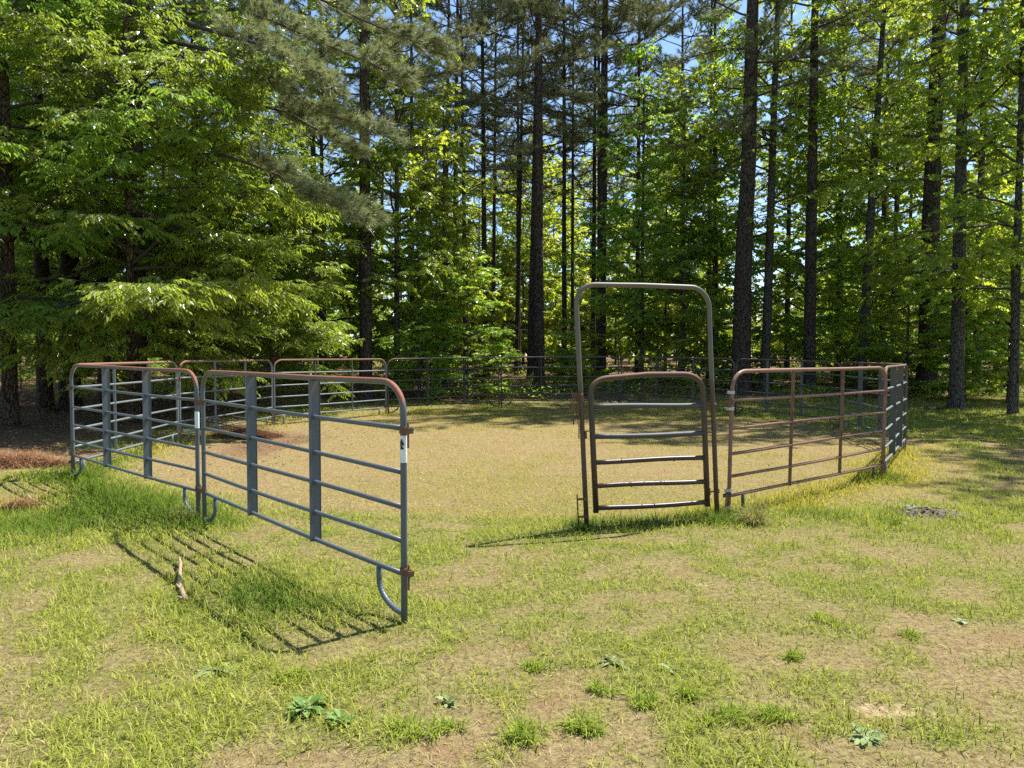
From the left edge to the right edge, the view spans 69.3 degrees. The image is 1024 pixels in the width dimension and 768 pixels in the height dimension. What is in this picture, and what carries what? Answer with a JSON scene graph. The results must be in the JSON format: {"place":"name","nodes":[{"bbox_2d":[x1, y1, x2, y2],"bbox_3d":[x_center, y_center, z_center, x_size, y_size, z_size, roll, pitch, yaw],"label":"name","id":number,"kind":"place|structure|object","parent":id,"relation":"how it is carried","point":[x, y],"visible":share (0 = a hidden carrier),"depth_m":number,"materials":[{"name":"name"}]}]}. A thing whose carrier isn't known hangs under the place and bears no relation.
{"place":"outdoors","nodes":[
{"label":"outdoors","id":0,"kind":"place"},
{"bbox_2d":[0,356,1023,767],"bbox_3d":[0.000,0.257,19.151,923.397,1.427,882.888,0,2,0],"label":"ground","id":1,"kind":"structure","parent":0,"point":[1002,630],"depth_m":5.23,"materials":[{"name":"green plant"}]},
{"bbox_2d":[0,446,69,469],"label":"pine straw pile","id":2,"kind":"object","parent":1,"relation":"on","point":[15,460],"visible":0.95,"depth_m":10.72,"materials":[{"name":"brown plant"}]},
{"bbox_2d":[14,0,163,410],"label":"pine tree","id":3,"kind":"object","parent":1,"relation":"on","point":[68,264],"visible":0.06,"depth_m":20.34,"materials":[{"name":"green plant"}]},
{"bbox_2d":[0,0,233,412],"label":"hickory tree","id":4,"kind":"object","parent":1,"relation":"on","point":[44,401],"visible":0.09,"depth_m":19.73,"materials":[{"name":"green plant"}]},
{"bbox_2d":[0,0,235,426],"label":"hickory tree","id":5,"kind":"object","parent":1,"relation":"on","point":[12,231],"visible":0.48,"depth_m":16.24,"materials":[{"name":"green plant"}]},
{"bbox_2d":[67,361,179,471],"bbox_3d":[-6.040,0.436,11.799,0.054,1.581,3.798,0,2,-3],"label":"corral panel","id":6,"kind":"object","parent":1,"relation":"on","point":[114,403],"visible":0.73,"depth_m":11.38,"materials":[{"name":"paint"}]},
{"bbox_2d":[9,1,252,353],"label":"hickory tree","id":7,"kind":"object","parent":1,"relation":"on","point":[27,265],"visible":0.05,"depth_m":23.35,"materials":[{"name":"green plant"}]},
{"bbox_2d":[68,364,201,519],"bbox_3d":[-4.545,0.578,8.723,3.798,1.581,0.090,3,3,42],"label":"corral panel","id":8,"kind":"object","parent":1,"relation":"on","point":[147,418],"visible":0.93,"depth_m":8.34,"materials":[{"name":"blue paint"}]},
{"bbox_2d":[9,0,262,404],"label":"hickory tree","id":9,"kind":"object","parent":1,"relation":"on","point":[99,370],"visible":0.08,"depth_m":21.98,"materials":[{"name":"green plant"}]},
{"bbox_2d":[0,0,340,422],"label":"hickory tree","id":10,"kind":"object","parent":1,"relation":"on","point":[205,292],"visible":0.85,"depth_m":16.10,"materials":[{"name":"green plant"}]},
{"bbox_2d":[12,0,358,408],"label":"hickory tree","id":11,"kind":"object","parent":1,"relation":"on","point":[269,190],"visible":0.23,"depth_m":18.86,"materials":[{"name":"green plant"}]},
{"bbox_2d":[178,359,273,443],"bbox_3d":[-5.870,0.282,15.479,0.056,1.581,3.798,0,2,9],"label":"corral panel","id":12,"kind":"object","parent":1,"relation":"on","point":[214,391],"visible":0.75,"depth_m":14.90,"materials":[{"name":"paint"}]},
{"bbox_2d":[200,419,291,439],"bbox_3d":[-5.519,0.955,15.232,2.120,0.536,1.721,0,2,0],"label":"brush pile","id":13,"kind":"object","parent":1,"relation":"on","point":[265,434],"visible":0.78,"depth_m":15.04,"materials":[{"name":"brown wood"}]},
{"bbox_2d":[147,100,366,409],"bbox_3d":[-6.696,-3.540,19.941,6.246,8.921,6.684,-1,3,-30],"label":"hickory tree","id":14,"kind":"object","parent":1,"relation":"on","point":[307,288],"visible":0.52,"depth_m":20.07,"materials":[{"name":"green plant"}]},
{"bbox_2d":[107,0,465,414],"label":"pine tree","id":15,"kind":"object","parent":1,"relation":"on","point":[294,107],"visible":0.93,"depth_m":16.60,"materials":[{"name":"green plant"}]},
{"bbox_2d":[198,370,413,623],"bbox_3d":[-1.877,0.702,6.022,0.090,1.581,3.798,-2,3,-41],"label":"corral panel","id":16,"kind":"object","parent":1,"relation":"on","point":[316,483],"visible":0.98,"depth_m":5.56,"materials":[{"name":"blue paint"}]},
{"bbox_2d":[282,694,330,720],"bbox_3d":[-0.977,1.534,3.497,0.213,0.069,0.235,0,2,0],"label":"broadleaf weed","id":17,"kind":"object","parent":1,"relation":"on","point":[302,702],"visible":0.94,"depth_m":3.50,"materials":[{"name":"green plant"}]},
{"bbox_2d":[226,0,390,364],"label":"pine tree","id":18,"kind":"object","parent":1,"relation":"on","point":[297,6],"visible":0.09,"depth_m":31.66,"materials":[{"name":"green plant"}]},
{"bbox_2d":[257,1,371,363],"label":"pine tree","id":19,"kind":"object","parent":1,"relation":"on","point":[330,160],"visible":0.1,"depth_m":33.49,"materials":[{"name":"green plant"}]},
{"bbox_2d":[273,358,387,424],"bbox_3d":[-4.510,0.147,18.810,0.054,1.581,3.798,2,3,36],"label":"corral panel","id":20,"kind":"object","parent":1,"relation":"on","point":[352,392],"visible":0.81,"depth_m":18.71,"materials":[{"name":"paint"}]},
{"bbox_2d":[249,0,416,396],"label":"sweetgum tree","id":21,"kind":"object","parent":1,"relation":"on","point":[383,354],"visible":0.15,"depth_m":25.07,"materials":[{"name":"green plant"}]},
{"bbox_2d":[230,0,500,402],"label":"pine tree","id":22,"kind":"object","parent":1,"relation":"on","point":[365,309],"visible":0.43,"depth_m":23.63,"materials":[{"name":"green plant"}]},
{"bbox_2d":[334,170,406,354],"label":"broadleaved tree","id":23,"kind":"object","parent":1,"relation":"on","point":[343,315],"visible":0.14,"depth_m":38.32,"materials":[{"name":"green plant"}]},
{"bbox_2d":[283,0,478,323],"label":"pine tree","id":24,"kind":"object","parent":1,"relation":"on","point":[414,94],"visible":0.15,"depth_m":30.12,"materials":[{"name":"green plant"}]},
{"bbox_2d":[305,0,473,397],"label":"sweetgum tree","id":25,"kind":"object","parent":1,"relation":"on","point":[410,162],"visible":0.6,"depth_m":24.37,"materials":[{"name":"green plant"}]},
{"bbox_2d":[374,221,457,400],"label":"sweetgum tree","id":26,"kind":"object","parent":1,"relation":"on","point":[416,328],"visible":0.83,"depth_m":24.22,"materials":[{"name":"green plant"}]},
{"bbox_2d":[330,0,510,349],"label":"pine tree","id":27,"kind":"object","parent":1,"relation":"on","point":[472,107],"visible":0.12,"depth_m":33.06,"materials":[{"name":"green plant"}]},
{"bbox_2d":[370,702,472,745],"bbox_3d":[-0.393,1.521,3.316,0.477,0.143,0.326,0,2,0],"label":"grass tuft","id":28,"kind":"object","parent":1,"relation":"on","point":[449,724],"visible":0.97,"depth_m":3.31,"materials":[{"name":"green plant"}]},
{"bbox_2d":[380,123,479,356],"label":"broadleaved tree","id":29,"kind":"object","parent":1,"relation":"on","point":[429,223],"visible":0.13,"depth_m":33.10,"materials":[{"name":"green plant"}]},
{"bbox_2d":[356,0,518,320],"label":"pine tree","id":30,"kind":"object","parent":1,"relation":"on","point":[500,175],"visible":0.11,"depth_m":35.70,"materials":[{"name":"green plant"}]},
{"bbox_2d":[387,357,500,413],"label":"corral panel","id":31,"kind":"object","parent":1,"relation":"on","point":[463,387],"visible":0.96,"depth_m":21.31,"materials":[{"name":"paint"}]},
{"bbox_2d":[372,76,516,395],"bbox_3d":[-2.230,-5.107,26.516,5.212,11.324,5.121,1,3,32],"label":"sweetgum tree","id":32,"kind":"object","parent":1,"relation":"on","point":[458,302],"visible":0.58,"depth_m":25.98,"materials":[{"name":"green plant"}]},
{"bbox_2d":[382,0,528,373],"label":"pine tree","id":33,"kind":"object","parent":1,"relation":"on","point":[493,40],"visible":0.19,"depth_m":36.89,"materials":[{"name":"green plant"}]},
{"bbox_2d":[369,0,556,388],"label":"pine tree","id":34,"kind":"object","parent":1,"relation":"on","point":[496,60],"visible":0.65,"depth_m":28.58,"materials":[{"name":"green plant"}]},
{"bbox_2d":[415,255,525,399],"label":"sweetgum tree","id":35,"kind":"object","parent":1,"relation":"on","point":[452,331],"visible":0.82,"depth_m":24.57,"materials":[{"name":"green plant"}]},
{"bbox_2d":[389,0,578,374],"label":"pine tree","id":36,"kind":"object","parent":1,"relation":"on","point":[437,6],"visible":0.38,"depth_m":34.15,"materials":[{"name":"green plant"}]},
{"bbox_2d":[448,175,521,369],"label":"broadleaved tree","id":37,"kind":"object","parent":1,"relation":"on","point":[477,211],"visible":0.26,"depth_m":41.52,"materials":[{"name":"green plant"}]},
{"bbox_2d":[460,160,530,363],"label":"broadleaved tree","id":38,"kind":"object","parent":1,"relation":"on","point":[512,323],"visible":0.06,"depth_m":54.63,"materials":[{"name":"green plant"}]},
{"bbox_2d":[424,0,569,373],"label":"pine tree","id":39,"kind":"object","parent":1,"relation":"on","point":[493,228],"visible":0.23,"depth_m":37.62,"materials":[{"name":"green plant"}]},
{"bbox_2d":[0,357,1023,399],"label":"undergrowth","id":40,"kind":"object","parent":1,"relation":"on","point":[524,390],"visible":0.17,"depth_m":26.74,"materials":[{"name":"green plant"}]},
{"bbox_2d":[0,365,1023,489],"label":"leaf litter","id":41,"kind":"object","parent":1,"relation":"on","point":[173,400],"visible":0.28,"depth_m":23.17,"materials":[{"name":"brown plant"}]},
{"bbox_2d":[445,0,579,373],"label":"pine tree","id":42,"kind":"object","parent":1,"relation":"on","point":[548,124],"visible":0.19,"depth_m":37.19,"materials":[{"name":"green plant"}]},
{"bbox_2d":[458,3,576,375],"bbox_3d":[0.114,-10.505,35.602,6.968,20.525,5.866,1,2,24],"label":"pine tree","id":43,"kind":"object","parent":1,"relation":"on","point":[520,190],"visible":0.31,"depth_m":35.66,"materials":[{"name":"green plant"}]},
{"bbox_2d":[479,707,556,754],"bbox_3d":[0.050,1.522,3.279,0.336,0.150,0.330,2,3,37],"label":"grass tuft","id":44,"kind":"object","parent":1,"relation":"on","point":[518,734],"visible":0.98,"depth_m":3.26,"materials":[{"name":"green plant"}]},
{"bbox_2d":[468,120,590,368],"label":"broadleaved tree","id":45,"kind":"object","parent":1,"relation":"on","point":[550,319],"visible":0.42,"depth_m":41.53,"materials":[{"name":"green plant"}]},
{"bbox_2d":[490,169,568,366],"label":"broadleaved tree","id":46,"kind":"object","parent":1,"relation":"on","point":[508,281],"visible":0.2,"depth_m":44.36,"materials":[{"name":"green plant"}]},
{"bbox_2d":[445,0,626,378],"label":"pine tree","id":47,"kind":"object","parent":1,"relation":"on","point":[489,110],"visible":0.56,"depth_m":33.35,"materials":[{"name":"green plant"}]},
{"bbox_2d":[498,150,589,362],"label":"broadleaved tree","id":48,"kind":"object","parent":1,"relation":"on","point":[557,216],"visible":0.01,"depth_m":56.18,"materials":[{"name":"green plant"}]},
{"bbox_2d":[465,0,626,387],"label":"pine tree","id":49,"kind":"object","parent":1,"relation":"on","point":[538,313],"visible":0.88,"depth_m":29.19,"materials":[{"name":"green plant"}]},
{"bbox_2d":[499,356,620,407],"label":"corral panel","id":50,"kind":"object","parent":1,"relation":"on","point":[541,385],"visible":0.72,"depth_m":22.51,"materials":[{"name":"paint"}]},
{"bbox_2d":[525,156,608,349],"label":"broadleaved tree","id":51,"kind":"object","parent":1,"relation":"on","point":[550,307],"visible":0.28,"depth_m":46.62,"materials":[{"name":"green plant"}]},
{"bbox_2d":[476,0,663,373],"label":"pine tree","id":52,"kind":"object","parent":1,"relation":"on","point":[565,140],"visible":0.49,"depth_m":34.39,"materials":[{"name":"green plant"}]},
{"bbox_2d":[544,307,601,392],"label":"sapling","id":53,"kind":"object","parent":1,"relation":"on","point":[571,321],"visible":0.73,"depth_m":27.10,"materials":[{"name":"green plant"}]},
{"bbox_2d":[509,0,637,349],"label":"pine tree","id":54,"kind":"object","parent":1,"relation":"on","point":[579,185],"visible":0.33,"depth_m":35.61,"materials":[{"name":"green plant"}]},
{"bbox_2d":[547,708,612,741],"bbox_3d":[0.299,1.532,3.337,0.333,0.137,0.278,0,2,0],"label":"grass tuft","id":55,"kind":"object","parent":1,"relation":"on","point":[588,726],"visible":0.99,"depth_m":3.33,"materials":[{"name":"green plant"}]},
{"bbox_2d":[549,318,615,383],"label":"sapling","id":56,"kind":"object","parent":1,"relation":"on","point":[604,372],"visible":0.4,"depth_m":30.43,"materials":[{"name":"green plant"}]},
{"bbox_2d":[548,150,635,364],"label":"broadleaved tree","id":57,"kind":"object","parent":1,"relation":"on","point":[608,289],"visible":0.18,"depth_m":49.38,"materials":[{"name":"green plant"}]},
{"bbox_2d":[495,0,691,378],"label":"pine tree","id":58,"kind":"object","parent":1,"relation":"on","point":[665,19],"visible":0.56,"depth_m":32.46,"materials":[{"name":"green plant"}]},
{"bbox_2d":[510,0,683,371],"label":"pine tree","id":59,"kind":"object","parent":1,"relation":"on","point":[594,238],"visible":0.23,"depth_m":35.31,"materials":[{"name":"green plant"}]},
{"bbox_2d":[527,0,676,326],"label":"pine tree","id":60,"kind":"object","parent":1,"relation":"on","point":[618,130],"visible":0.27,"depth_m":37.13,"materials":[{"name":"green plant"}]},
{"bbox_2d":[568,147,644,364],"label":"broadleaved tree","id":61,"kind":"object","parent":1,"relation":"on","point":[624,246],"visible":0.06,"depth_m":51.89,"materials":[{"name":"green plant"}]},
{"bbox_2d":[552,36,715,385],"bbox_3d":[5.151,-6.806,29.674,5.727,14.104,6.050,1,3,33],"label":"sweetgum tree","id":62,"kind":"object","parent":1,"relation":"on","point":[645,204],"visible":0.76,"depth_m":29.33,"materials":[{"name":"green plant"}]},
{"bbox_2d":[542,0,742,372],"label":"pine tree","id":63,"kind":"object","parent":1,"relation":"on","point":[641,19],"visible":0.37,"depth_m":32.85,"materials":[{"name":"green plant"}]},
{"bbox_2d":[616,683,671,711],"bbox_3d":[0.644,1.519,3.619,0.276,0.120,0.321,0,2,0],"label":"grass tuft","id":64,"kind":"object","parent":1,"relation":"on","point":[647,700],"visible":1,"depth_m":3.59,"materials":[{"name":"green plant"}]},
{"bbox_2d":[571,282,719,524],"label":"walkthrough gate","id":65,"kind":"structure","parent":1,"relation":"on","point":[595,462],"depth_m":7.42,"materials":[{"name":"metal"}]},
{"bbox_2d":[606,114,725,365],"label":"broadleaved tree","id":66,"kind":"object","parent":1,"relation":"on","point":[618,308],"visible":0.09,"depth_m":43.82,"materials":[{"name":"green plant"}]},
{"bbox_2d":[627,168,706,371],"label":"broadleaved tree","id":67,"kind":"object","parent":1,"relation":"on","point":[666,306],"visible":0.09,"depth_m":35.91,"materials":[{"name":"green plant"}]},
{"bbox_2d":[602,64,738,387],"bbox_3d":[6.448,-6.152,28.983,5.730,12.920,6.299,0,2,0],"label":"sweetgum tree","id":68,"kind":"object","parent":1,"relation":"on","point":[636,322],"visible":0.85,"depth_m":28.64,"materials":[{"name":"green plant"}]},
{"bbox_2d":[644,335,700,393],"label":"sapling","id":69,"kind":"object","parent":1,"relation":"on","point":[671,341],"visible":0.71,"depth_m":26.84,"materials":[{"name":"green plant"}]},
{"bbox_2d":[617,105,735,348],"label":"broadleaved tree","id":70,"kind":"object","parent":1,"relation":"on","point":[700,274],"visible":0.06,"depth_m":45.30,"materials":[{"name":"green plant"}]},
{"bbox_2d":[619,356,735,412],"bbox_3d":[4.720,0.006,21.542,3.798,1.581,0.090,3,4,41],"label":"corral panel","id":71,"kind":"object","parent":1,"relation":"on","point":[656,386],"visible":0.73,"depth_m":21.62,"materials":[{"name":"paint"}]},
{"bbox_2d":[625,0,743,371],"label":"pine tree","id":72,"kind":"object","parent":1,"relation":"on","point":[682,43],"visible":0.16,"depth_m":36.50,"materials":[{"name":"green plant"}]},
{"bbox_2d":[667,288,732,387],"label":"sapling","id":73,"kind":"object","parent":1,"relation":"on","point":[717,362],"visible":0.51,"depth_m":28.46,"materials":[{"name":"green plant"}]},
{"bbox_2d":[638,0,769,378],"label":"sweetgum tree","id":74,"kind":"object","parent":1,"relation":"on","point":[727,61],"visible":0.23,"depth_m":33.33,"materials":[{"name":"green plant"}]},
{"bbox_2d":[612,0,805,376],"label":"pine tree","id":75,"kind":"object","parent":1,"relation":"on","point":[661,29],"visible":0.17,"depth_m":33.80,"materials":[{"name":"green plant"}]},
{"bbox_2d":[638,58,798,383],"bbox_3d":[8.497,-6.626,30.840,5.506,13.571,5.818,2,3,41],"label":"sweetgum tree","id":76,"kind":"object","parent":1,"relation":"on","point":[727,278],"visible":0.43,"depth_m":30.03,"materials":[{"name":"green plant"}]},
{"bbox_2d":[672,695,816,732],"bbox_3d":[1.075,1.522,3.418,0.724,0.145,0.366,0,2,9],"label":"grass tuft","id":77,"kind":"object","parent":1,"relation":"on","point":[733,710],"visible":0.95,"depth_m":3.43,"materials":[{"name":"green plant"}]},
{"bbox_2d":[722,318,789,384],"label":"sapling","id":78,"kind":"object","parent":1,"relation":"on","point":[757,365],"visible":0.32,"depth_m":29.44,"materials":[{"name":"green plant"}]},
{"bbox_2d":[657,0,879,394],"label":"pine tree","id":79,"kind":"object","parent":1,"relation":"on","point":[742,298],"visible":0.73,"depth_m":26.56,"materials":[{"name":"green plant"}]},
{"bbox_2d":[671,0,865,391],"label":"sweetgum tree","id":80,"kind":"object","parent":1,"relation":"on","point":[773,183],"visible":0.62,"depth_m":27.49,"materials":[{"name":"green plant"}]},
{"bbox_2d":[734,358,843,426],"bbox_3d":[6.829,0.174,18.620,0.090,1.581,3.798,-1,3,-22],"label":"corral panel","id":81,"kind":"object","parent":1,"relation":"on","point":[801,385],"visible":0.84,"depth_m":18.32,"materials":[{"name":"paint"}]},
{"bbox_2d":[737,1,859,378],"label":"sweetgum tree","id":82,"kind":"object","parent":1,"relation":"on","point":[788,221],"visible":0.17,"depth_m":33.56,"materials":[{"name":"green plant"}]},
{"bbox_2d":[719,0,883,392],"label":"pine tree","id":83,"kind":"object","parent":1,"relation":"on","point":[809,352],"visible":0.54,"depth_m":27.17,"materials":[{"name":"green plant"}]},
{"bbox_2d":[723,366,888,515],"bbox_3d":[3.678,0.590,8.925,3.798,1.581,0.054,-2,4,-40],"label":"corral panel","id":84,"kind":"object","parent":1,"relation":"on","point":[728,494],"visible":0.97,"depth_m":8.56,"materials":[{"name":"paint"}]},
{"bbox_2d":[757,105,873,356],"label":"broadleaved tree","id":85,"kind":"object","parent":1,"relation":"on","point":[849,295],"visible":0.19,"depth_m":36.02,"materials":[{"name":"green plant"}]},
{"bbox_2d":[751,69,882,383],"bbox_3d":[12.370,-6.241,29.929,6.445,12.920,5.675,0,2,0],"label":"sweetgum tree","id":86,"kind":"object","parent":1,"relation":"on","point":[831,322],"visible":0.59,"depth_m":29.51,"materials":[{"name":"green plant"}]},
{"bbox_2d":[766,0,917,382],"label":"sweetgum tree","id":87,"kind":"object","parent":1,"relation":"on","point":[864,99],"visible":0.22,"depth_m":31.28,"materials":[{"name":"green plant"}]},
{"bbox_2d":[847,722,885,747],"bbox_3d":[1.559,1.553,3.267,0.160,0.043,0.198,2,3,35],"label":"broadleaf weed","id":88,"kind":"object","parent":1,"relation":"on","point":[873,737],"visible":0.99,"depth_m":3.26,"materials":[{"name":"green plant"}]},
{"bbox_2d":[783,0,957,390],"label":"sweetgum tree","id":89,"kind":"object","parent":1,"relation":"on","point":[873,161],"visible":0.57,"depth_m":27.50,"materials":[{"name":"green plant"}]},
{"bbox_2d":[842,361,908,447],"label":"corral panel","id":90,"kind":"object","parent":1,"relation":"on","point":[860,377],"visible":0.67,"depth_m":15.08,"materials":[{"name":"brown paint"}]},
{"bbox_2d":[816,156,950,359],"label":"broadleaved tree","id":91,"kind":"object","parent":1,"relation":"on","point":[903,312],"visible":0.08,"depth_m":36.17,"materials":[{"name":"green plant"}]},
{"bbox_2d":[883,364,907,477],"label":"corral panel","id":92,"kind":"object","parent":1,"relation":"on","point":[895,427],"visible":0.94,"depth_m":11.73,"materials":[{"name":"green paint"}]},
{"bbox_2d":[812,0,984,394],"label":"pine tree","id":93,"kind":"object","parent":1,"relation":"on","point":[931,202],"visible":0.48,"depth_m":26.62,"materials":[{"name":"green plant"}]},
{"bbox_2d":[836,0,976,353],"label":"pine tree","id":94,"kind":"object","parent":1,"relation":"on","point":[884,210],"visible":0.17,"depth_m":32.58,"materials":[{"name":"green plant"}]},
{"bbox_2d":[816,15,999,360],"bbox_3d":[15.566,-7.333,29.688,6.516,15.188,6.167,1,2,14],"label":"sweetgum tree","id":95,"kind":"object","parent":1,"relation":"on","point":[878,231],"visible":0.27,"depth_m":29.12,"materials":[{"name":"green plant"}]},
{"bbox_2d":[846,228,977,397],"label":"sweetgum tree","id":96,"kind":"object","parent":1,"relation":"on","point":[885,319],"visible":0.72,"depth_m":25.23,"materials":[{"name":"green plant"}]},
{"bbox_2d":[817,0,1023,409],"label":"sweetgum tree","id":97,"kind":"object","parent":1,"relation":"on","point":[959,261],"visible":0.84,"depth_m":21.79,"materials":[{"name":"green plant"}]},
{"bbox_2d":[876,68,1009,351],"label":"broadleaved tree","id":98,"kind":"object","parent":1,"relation":"on","point":[918,210],"visible":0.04,"depth_m":34.41,"materials":[{"name":"green plant"}]},
{"bbox_2d":[870,0,1023,393],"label":"sweetgum tree","id":99,"kind":"object","parent":1,"relation":"on","point":[983,166],"visible":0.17,"depth_m":26.64,"materials":[{"name":"green plant"}]},
{"bbox_2d":[893,0,1023,413],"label":"sweetgum tree","id":100,"kind":"object","parent":1,"relation":"on","point":[1017,296],"visible":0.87,"depth_m":20.39,"materials":[{"name":"green plant"}]},
{"bbox_2d":[901,242,1023,400],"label":"sweetgum tree","id":101,"kind":"object","parent":1,"relation":"on","point":[982,355],"visible":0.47,"depth_m":23.75,"materials":[{"name":"green plant"}]},
{"bbox_2d":[943,104,1023,379],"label":"broadleaved tree","id":102,"kind":"object","parent":1,"relation":"on","point":[990,273],"visible":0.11,"depth_m":31.49,"materials":[{"name":"green plant"}]},
{"bbox_2d":[965,188,1023,402],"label":"sweetgum tree","id":103,"kind":"object","parent":1,"relation":"on","point":[1004,318],"visible":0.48,"depth_m":23.65,"materials":[{"name":"green plant"}]},
{"bbox_2d":[13,0,1023,355],"label":"sky","id":104,"kind":"structure","parent":0,"point":[667,47],"materials":[{"name":"blue"}]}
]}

